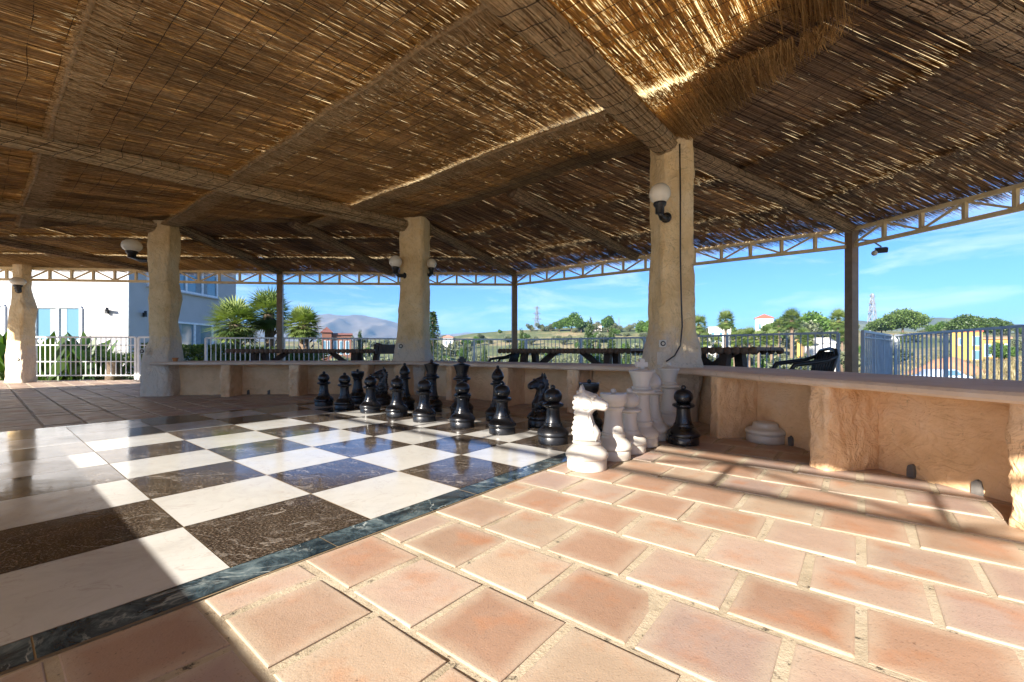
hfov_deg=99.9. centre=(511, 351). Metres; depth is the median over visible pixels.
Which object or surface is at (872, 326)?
stone pine
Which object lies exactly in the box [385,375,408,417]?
chess pawn
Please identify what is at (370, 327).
mountains
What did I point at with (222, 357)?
leafy shrub
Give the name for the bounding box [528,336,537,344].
olive tree
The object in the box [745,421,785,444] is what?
piece foot
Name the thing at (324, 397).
chess pawn
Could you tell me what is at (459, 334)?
hills
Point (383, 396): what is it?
chess knight
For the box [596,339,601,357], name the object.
cypress
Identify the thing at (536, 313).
pylon
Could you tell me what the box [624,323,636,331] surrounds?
olive tree
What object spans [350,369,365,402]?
chess rook
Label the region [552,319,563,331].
round tree
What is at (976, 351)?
window
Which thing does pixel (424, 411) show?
chess pawn
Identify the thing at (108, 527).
chess board
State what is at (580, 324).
round tree
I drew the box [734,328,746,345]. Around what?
fan palm
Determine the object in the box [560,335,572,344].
olive tree
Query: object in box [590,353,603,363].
round tree
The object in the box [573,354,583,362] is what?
shrub
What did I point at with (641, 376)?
chess king
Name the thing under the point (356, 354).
picnic table
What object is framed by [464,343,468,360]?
cypress
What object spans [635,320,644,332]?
round tree
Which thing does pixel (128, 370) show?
hedge
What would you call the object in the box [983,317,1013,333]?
stone pine
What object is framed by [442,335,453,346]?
house
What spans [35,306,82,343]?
window
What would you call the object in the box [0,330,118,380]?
bird of paradise plant
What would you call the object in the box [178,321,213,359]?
window
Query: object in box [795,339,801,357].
yellow house
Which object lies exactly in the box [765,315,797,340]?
round tree
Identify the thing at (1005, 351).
round tree
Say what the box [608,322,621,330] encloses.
olive tree
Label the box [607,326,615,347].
cypress
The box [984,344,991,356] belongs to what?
window
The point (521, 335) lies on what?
cypress
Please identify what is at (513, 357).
plastic chair
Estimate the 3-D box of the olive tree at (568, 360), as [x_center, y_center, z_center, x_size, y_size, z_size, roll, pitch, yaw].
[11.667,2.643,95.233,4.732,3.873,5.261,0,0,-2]
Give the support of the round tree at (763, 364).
on the ground at (493, 348)
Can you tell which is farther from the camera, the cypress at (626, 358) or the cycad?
the cypress at (626, 358)
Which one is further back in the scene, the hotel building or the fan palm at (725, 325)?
the fan palm at (725, 325)
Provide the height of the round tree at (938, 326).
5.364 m
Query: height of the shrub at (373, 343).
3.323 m
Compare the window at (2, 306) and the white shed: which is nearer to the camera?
the window at (2, 306)
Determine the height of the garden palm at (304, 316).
2.692 m
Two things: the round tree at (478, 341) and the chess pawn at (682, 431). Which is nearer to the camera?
the chess pawn at (682, 431)
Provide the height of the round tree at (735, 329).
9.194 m
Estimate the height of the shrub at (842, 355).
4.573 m
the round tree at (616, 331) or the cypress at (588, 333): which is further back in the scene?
the round tree at (616, 331)
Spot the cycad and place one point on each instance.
(113, 371)
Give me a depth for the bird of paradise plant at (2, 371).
12.26 m
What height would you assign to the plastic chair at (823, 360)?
0.740 m
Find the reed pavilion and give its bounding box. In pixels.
[0,0,1023,421]
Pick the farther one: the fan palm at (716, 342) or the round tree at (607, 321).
the round tree at (607, 321)
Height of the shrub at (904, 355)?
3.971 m
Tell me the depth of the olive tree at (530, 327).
222.70 m
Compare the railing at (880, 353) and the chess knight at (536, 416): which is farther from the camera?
the railing at (880, 353)
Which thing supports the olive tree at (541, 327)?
on the ground at (493, 348)
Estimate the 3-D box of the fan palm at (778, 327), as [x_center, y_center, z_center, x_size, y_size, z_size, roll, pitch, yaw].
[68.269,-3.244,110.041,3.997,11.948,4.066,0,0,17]
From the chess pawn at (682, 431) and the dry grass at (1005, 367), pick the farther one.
the dry grass at (1005, 367)
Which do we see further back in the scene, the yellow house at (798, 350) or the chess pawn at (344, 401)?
the yellow house at (798, 350)
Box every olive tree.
[434,347,447,356]
[434,356,447,360]
[468,352,481,360]
[477,333,487,341]
[525,324,534,330]
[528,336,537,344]
[535,323,544,330]
[544,323,554,330]
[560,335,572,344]
[560,355,573,362]
[586,322,600,330]
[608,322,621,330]
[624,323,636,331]
[638,332,646,340]
[777,318,840,351]
[992,328,1014,336]
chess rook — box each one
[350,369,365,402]
[579,379,602,431]
[600,388,631,461]
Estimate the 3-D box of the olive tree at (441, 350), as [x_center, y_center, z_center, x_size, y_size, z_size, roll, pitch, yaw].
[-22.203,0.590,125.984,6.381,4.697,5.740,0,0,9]
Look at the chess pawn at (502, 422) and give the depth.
3.54 m
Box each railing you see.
[35,336,136,379]
[137,336,148,379]
[204,337,525,361]
[526,332,839,371]
[861,330,892,374]
[894,324,1023,380]
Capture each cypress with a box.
[358,329,363,348]
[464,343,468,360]
[482,346,486,361]
[518,329,525,361]
[582,318,594,362]
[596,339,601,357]
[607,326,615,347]
[624,340,631,363]
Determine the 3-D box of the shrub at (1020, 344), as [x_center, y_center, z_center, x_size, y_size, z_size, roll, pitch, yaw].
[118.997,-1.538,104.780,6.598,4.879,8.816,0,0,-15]
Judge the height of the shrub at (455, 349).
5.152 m
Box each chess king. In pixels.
[450,356,473,414]
[629,358,659,447]
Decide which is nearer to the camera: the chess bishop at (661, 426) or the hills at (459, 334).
the chess bishop at (661, 426)
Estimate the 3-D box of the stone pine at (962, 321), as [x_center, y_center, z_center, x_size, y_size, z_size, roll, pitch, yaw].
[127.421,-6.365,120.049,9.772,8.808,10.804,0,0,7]
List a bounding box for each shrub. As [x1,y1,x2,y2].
[194,348,287,360]
[367,340,383,346]
[445,344,472,356]
[503,336,510,342]
[539,356,558,362]
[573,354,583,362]
[596,332,607,342]
[631,343,642,355]
[764,353,813,369]
[840,349,893,370]
[867,349,916,363]
[893,332,923,342]
[996,336,1021,351]
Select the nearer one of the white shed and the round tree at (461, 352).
the white shed
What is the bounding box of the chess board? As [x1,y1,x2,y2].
[0,401,603,673]
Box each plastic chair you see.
[488,352,519,361]
[771,347,838,370]
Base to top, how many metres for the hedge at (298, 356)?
1.239 m
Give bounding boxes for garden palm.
[201,294,262,353]
[241,286,294,348]
[284,304,326,348]
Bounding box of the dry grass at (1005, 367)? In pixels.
[859,354,1021,380]
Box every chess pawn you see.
[314,371,333,405]
[334,372,354,409]
[359,374,380,413]
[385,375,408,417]
[412,377,435,422]
[449,379,474,428]
[488,381,515,435]
[537,385,568,445]
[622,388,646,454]
[667,385,700,446]
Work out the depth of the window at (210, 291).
24.48 m
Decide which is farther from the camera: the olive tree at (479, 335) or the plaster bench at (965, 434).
the olive tree at (479, 335)
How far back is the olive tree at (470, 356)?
80.39 m
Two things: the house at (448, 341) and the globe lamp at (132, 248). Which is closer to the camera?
the globe lamp at (132, 248)
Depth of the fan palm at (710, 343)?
71.58 m
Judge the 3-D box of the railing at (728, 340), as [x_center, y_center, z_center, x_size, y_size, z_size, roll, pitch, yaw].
[3.309,0.152,10.236,7.161,1.045,0.470,0,0,39]
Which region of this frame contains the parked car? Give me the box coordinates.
[912,369,972,377]
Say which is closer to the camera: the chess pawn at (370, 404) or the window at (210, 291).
the chess pawn at (370, 404)
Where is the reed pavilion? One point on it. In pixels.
(360, 138)
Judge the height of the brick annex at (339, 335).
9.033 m
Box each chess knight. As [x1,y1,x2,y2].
[372,367,390,405]
[527,373,548,427]
[566,384,608,472]
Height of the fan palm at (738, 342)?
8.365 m
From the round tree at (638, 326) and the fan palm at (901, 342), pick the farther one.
the round tree at (638, 326)
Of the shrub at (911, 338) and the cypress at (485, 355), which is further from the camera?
the shrub at (911, 338)
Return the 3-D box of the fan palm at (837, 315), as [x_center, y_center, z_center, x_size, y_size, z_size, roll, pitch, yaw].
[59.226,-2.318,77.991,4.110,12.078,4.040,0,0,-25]
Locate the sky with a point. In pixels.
(976, 268)
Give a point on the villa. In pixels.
(762, 320)
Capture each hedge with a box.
[0,352,133,380]
[132,342,275,364]
[248,353,330,360]
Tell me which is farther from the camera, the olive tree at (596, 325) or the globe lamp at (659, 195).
the olive tree at (596, 325)
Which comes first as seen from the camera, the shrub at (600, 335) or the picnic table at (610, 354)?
the picnic table at (610, 354)
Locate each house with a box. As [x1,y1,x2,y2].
[320,327,332,360]
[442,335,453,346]
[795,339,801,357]
[952,330,983,360]
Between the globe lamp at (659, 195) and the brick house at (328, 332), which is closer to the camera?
the globe lamp at (659, 195)
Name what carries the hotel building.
on the ground at (493, 348)
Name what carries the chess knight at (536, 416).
on the chess board
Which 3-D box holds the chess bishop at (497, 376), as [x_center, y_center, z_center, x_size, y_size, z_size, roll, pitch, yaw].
[-0.142,0.406,4.274,0.251,0.546,0.251,0,0,-17]
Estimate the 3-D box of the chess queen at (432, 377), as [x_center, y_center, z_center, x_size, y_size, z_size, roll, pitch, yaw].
[-0.920,0.382,4.926,0.253,0.594,0.253,0,0,-34]
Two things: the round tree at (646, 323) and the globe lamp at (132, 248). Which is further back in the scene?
the round tree at (646, 323)
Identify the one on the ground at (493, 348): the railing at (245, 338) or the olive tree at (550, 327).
the olive tree at (550, 327)
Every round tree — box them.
[456,348,462,356]
[464,340,475,346]
[472,336,483,345]
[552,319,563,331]
[560,312,583,331]
[573,317,586,332]
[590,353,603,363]
[601,315,614,331]
[611,328,620,335]
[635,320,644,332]
[640,320,648,332]
[708,321,736,332]
[755,355,774,367]
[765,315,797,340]
[781,310,834,337]
[811,314,836,338]
[924,321,946,335]
[989,341,1019,360]
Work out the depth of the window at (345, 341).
112.38 m
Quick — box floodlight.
[860,239,887,255]
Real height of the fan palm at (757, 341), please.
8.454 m
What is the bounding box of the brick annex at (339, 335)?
[332,333,352,357]
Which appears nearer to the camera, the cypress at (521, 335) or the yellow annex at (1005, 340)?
the cypress at (521, 335)
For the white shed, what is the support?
on the ground at (493, 348)
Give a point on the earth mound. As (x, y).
(959, 366)
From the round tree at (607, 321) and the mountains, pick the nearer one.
the round tree at (607, 321)
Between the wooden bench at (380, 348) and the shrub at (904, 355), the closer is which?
the wooden bench at (380, 348)
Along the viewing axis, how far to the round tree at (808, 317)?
126.59 m
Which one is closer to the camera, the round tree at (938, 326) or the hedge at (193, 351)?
the hedge at (193, 351)
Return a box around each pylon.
[533,306,540,329]
[867,293,876,330]
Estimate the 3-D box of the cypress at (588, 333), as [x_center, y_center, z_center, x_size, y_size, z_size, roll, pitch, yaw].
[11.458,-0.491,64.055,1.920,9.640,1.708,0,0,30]
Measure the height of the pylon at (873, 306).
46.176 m
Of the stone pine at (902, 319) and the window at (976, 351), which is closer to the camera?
the window at (976, 351)
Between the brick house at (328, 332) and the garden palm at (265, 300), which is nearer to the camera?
the garden palm at (265, 300)
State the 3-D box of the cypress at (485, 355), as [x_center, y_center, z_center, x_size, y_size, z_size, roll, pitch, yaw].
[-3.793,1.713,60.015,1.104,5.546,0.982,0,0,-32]
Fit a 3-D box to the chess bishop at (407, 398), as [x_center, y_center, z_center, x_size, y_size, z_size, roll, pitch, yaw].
[-1.304,0.406,5.223,0.251,0.546,0.251,0,0,-43]
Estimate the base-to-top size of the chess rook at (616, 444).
0.446 m
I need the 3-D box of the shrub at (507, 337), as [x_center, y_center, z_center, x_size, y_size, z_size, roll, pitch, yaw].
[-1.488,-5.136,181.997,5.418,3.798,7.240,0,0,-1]
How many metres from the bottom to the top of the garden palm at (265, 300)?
3.395 m
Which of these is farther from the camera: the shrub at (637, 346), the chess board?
the shrub at (637, 346)
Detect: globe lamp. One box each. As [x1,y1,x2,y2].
[9,277,26,292]
[121,239,146,261]
[389,255,405,278]
[427,258,436,276]
[649,183,671,222]
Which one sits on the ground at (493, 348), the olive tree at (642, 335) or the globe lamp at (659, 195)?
the olive tree at (642, 335)
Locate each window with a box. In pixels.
[0,304,5,335]
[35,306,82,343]
[145,268,219,299]
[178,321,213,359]
[345,341,348,354]
[972,336,978,345]
[972,350,978,359]
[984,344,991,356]
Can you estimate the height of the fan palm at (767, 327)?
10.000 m
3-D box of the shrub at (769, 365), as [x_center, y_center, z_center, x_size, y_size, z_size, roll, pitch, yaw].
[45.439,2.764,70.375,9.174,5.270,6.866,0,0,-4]
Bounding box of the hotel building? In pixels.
[0,268,235,372]
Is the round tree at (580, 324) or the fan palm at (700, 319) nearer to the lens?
the fan palm at (700, 319)
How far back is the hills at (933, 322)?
1396.92 m
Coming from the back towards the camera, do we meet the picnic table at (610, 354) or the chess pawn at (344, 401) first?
the picnic table at (610, 354)
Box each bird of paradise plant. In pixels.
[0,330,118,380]
[0,338,41,380]
[61,343,124,380]
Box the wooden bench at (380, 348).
[372,343,394,360]
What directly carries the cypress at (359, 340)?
on the ground at (493, 348)
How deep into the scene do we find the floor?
1.25 m
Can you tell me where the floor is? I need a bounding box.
[0,380,1023,681]
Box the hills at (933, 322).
[840,318,1021,332]
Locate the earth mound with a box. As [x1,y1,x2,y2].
[901,357,990,374]
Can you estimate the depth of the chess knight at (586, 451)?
2.47 m
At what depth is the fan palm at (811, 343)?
73.64 m
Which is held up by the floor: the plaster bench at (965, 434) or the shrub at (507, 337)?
the plaster bench at (965, 434)
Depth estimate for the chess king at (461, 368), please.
4.56 m
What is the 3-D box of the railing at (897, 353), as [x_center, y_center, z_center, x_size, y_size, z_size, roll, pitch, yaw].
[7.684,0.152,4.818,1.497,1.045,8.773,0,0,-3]
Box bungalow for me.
[708,327,730,356]
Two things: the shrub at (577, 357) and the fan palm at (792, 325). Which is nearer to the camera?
the fan palm at (792, 325)
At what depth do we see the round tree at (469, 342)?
160.19 m
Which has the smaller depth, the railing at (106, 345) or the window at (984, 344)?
the railing at (106, 345)
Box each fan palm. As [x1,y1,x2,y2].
[695,314,708,340]
[699,331,714,346]
[712,334,723,358]
[716,308,736,346]
[730,330,742,366]
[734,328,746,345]
[741,325,754,366]
[752,329,767,367]
[759,323,775,355]
[767,328,778,366]
[772,318,785,355]
[780,306,802,357]
[795,326,809,356]
[799,330,814,346]
[828,307,844,364]
[833,327,844,371]
[900,331,908,364]
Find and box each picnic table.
[225,349,375,360]
[498,348,643,363]
[701,347,783,366]
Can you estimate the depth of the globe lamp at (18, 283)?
9.16 m
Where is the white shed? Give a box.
[805,338,835,370]
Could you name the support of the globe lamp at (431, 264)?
attached to the reed pavilion
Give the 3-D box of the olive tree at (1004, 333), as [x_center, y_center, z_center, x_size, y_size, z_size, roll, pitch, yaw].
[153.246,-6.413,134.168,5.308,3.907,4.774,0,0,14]
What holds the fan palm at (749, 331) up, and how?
on the ground at (493, 348)
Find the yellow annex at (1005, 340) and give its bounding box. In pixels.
[983,337,1012,358]
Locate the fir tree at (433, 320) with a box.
[429,311,445,358]
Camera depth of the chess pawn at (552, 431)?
3.16 m
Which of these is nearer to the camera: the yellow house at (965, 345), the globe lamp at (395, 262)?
the globe lamp at (395, 262)
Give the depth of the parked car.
33.34 m
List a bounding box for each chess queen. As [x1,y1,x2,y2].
[424,359,442,411]
[658,362,679,426]
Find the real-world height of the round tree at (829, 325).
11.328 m
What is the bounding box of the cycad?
[72,349,141,379]
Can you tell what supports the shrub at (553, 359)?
on the ground at (493, 348)
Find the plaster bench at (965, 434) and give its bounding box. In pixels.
[149,360,1023,529]
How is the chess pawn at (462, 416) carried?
on the chess board
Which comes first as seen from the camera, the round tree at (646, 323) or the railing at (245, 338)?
the railing at (245, 338)
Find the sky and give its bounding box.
[236,170,1023,334]
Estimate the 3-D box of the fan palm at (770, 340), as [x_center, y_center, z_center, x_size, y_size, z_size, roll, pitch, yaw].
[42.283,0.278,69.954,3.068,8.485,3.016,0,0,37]
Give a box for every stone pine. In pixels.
[864,318,890,332]
[876,307,934,332]
[943,313,996,332]
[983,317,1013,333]
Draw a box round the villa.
[754,314,773,331]
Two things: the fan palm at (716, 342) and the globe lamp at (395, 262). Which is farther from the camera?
the fan palm at (716, 342)
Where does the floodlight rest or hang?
attached to the reed pavilion
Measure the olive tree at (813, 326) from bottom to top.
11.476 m
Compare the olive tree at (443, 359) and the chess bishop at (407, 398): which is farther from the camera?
the olive tree at (443, 359)
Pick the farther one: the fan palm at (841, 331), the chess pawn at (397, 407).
the fan palm at (841, 331)
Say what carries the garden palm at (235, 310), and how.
on the ground at (493, 348)
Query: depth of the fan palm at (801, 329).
79.81 m
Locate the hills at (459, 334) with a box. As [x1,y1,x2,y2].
[445,332,472,335]
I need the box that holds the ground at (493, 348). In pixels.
[0,327,1021,379]
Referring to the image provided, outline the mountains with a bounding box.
[242,314,452,341]
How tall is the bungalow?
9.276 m
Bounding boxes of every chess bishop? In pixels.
[399,363,414,408]
[485,365,509,420]
[649,369,669,440]
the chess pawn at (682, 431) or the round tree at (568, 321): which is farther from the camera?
the round tree at (568, 321)
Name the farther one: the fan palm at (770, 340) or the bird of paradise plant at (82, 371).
the fan palm at (770, 340)
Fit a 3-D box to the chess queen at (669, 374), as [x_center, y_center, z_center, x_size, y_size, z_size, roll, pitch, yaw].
[1.335,0.383,3.660,0.253,0.594,0.253,0,0,-17]
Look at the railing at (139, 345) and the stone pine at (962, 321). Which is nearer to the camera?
the railing at (139, 345)
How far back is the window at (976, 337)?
86.97 m
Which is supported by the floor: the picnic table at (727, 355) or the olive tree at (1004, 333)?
the picnic table at (727, 355)

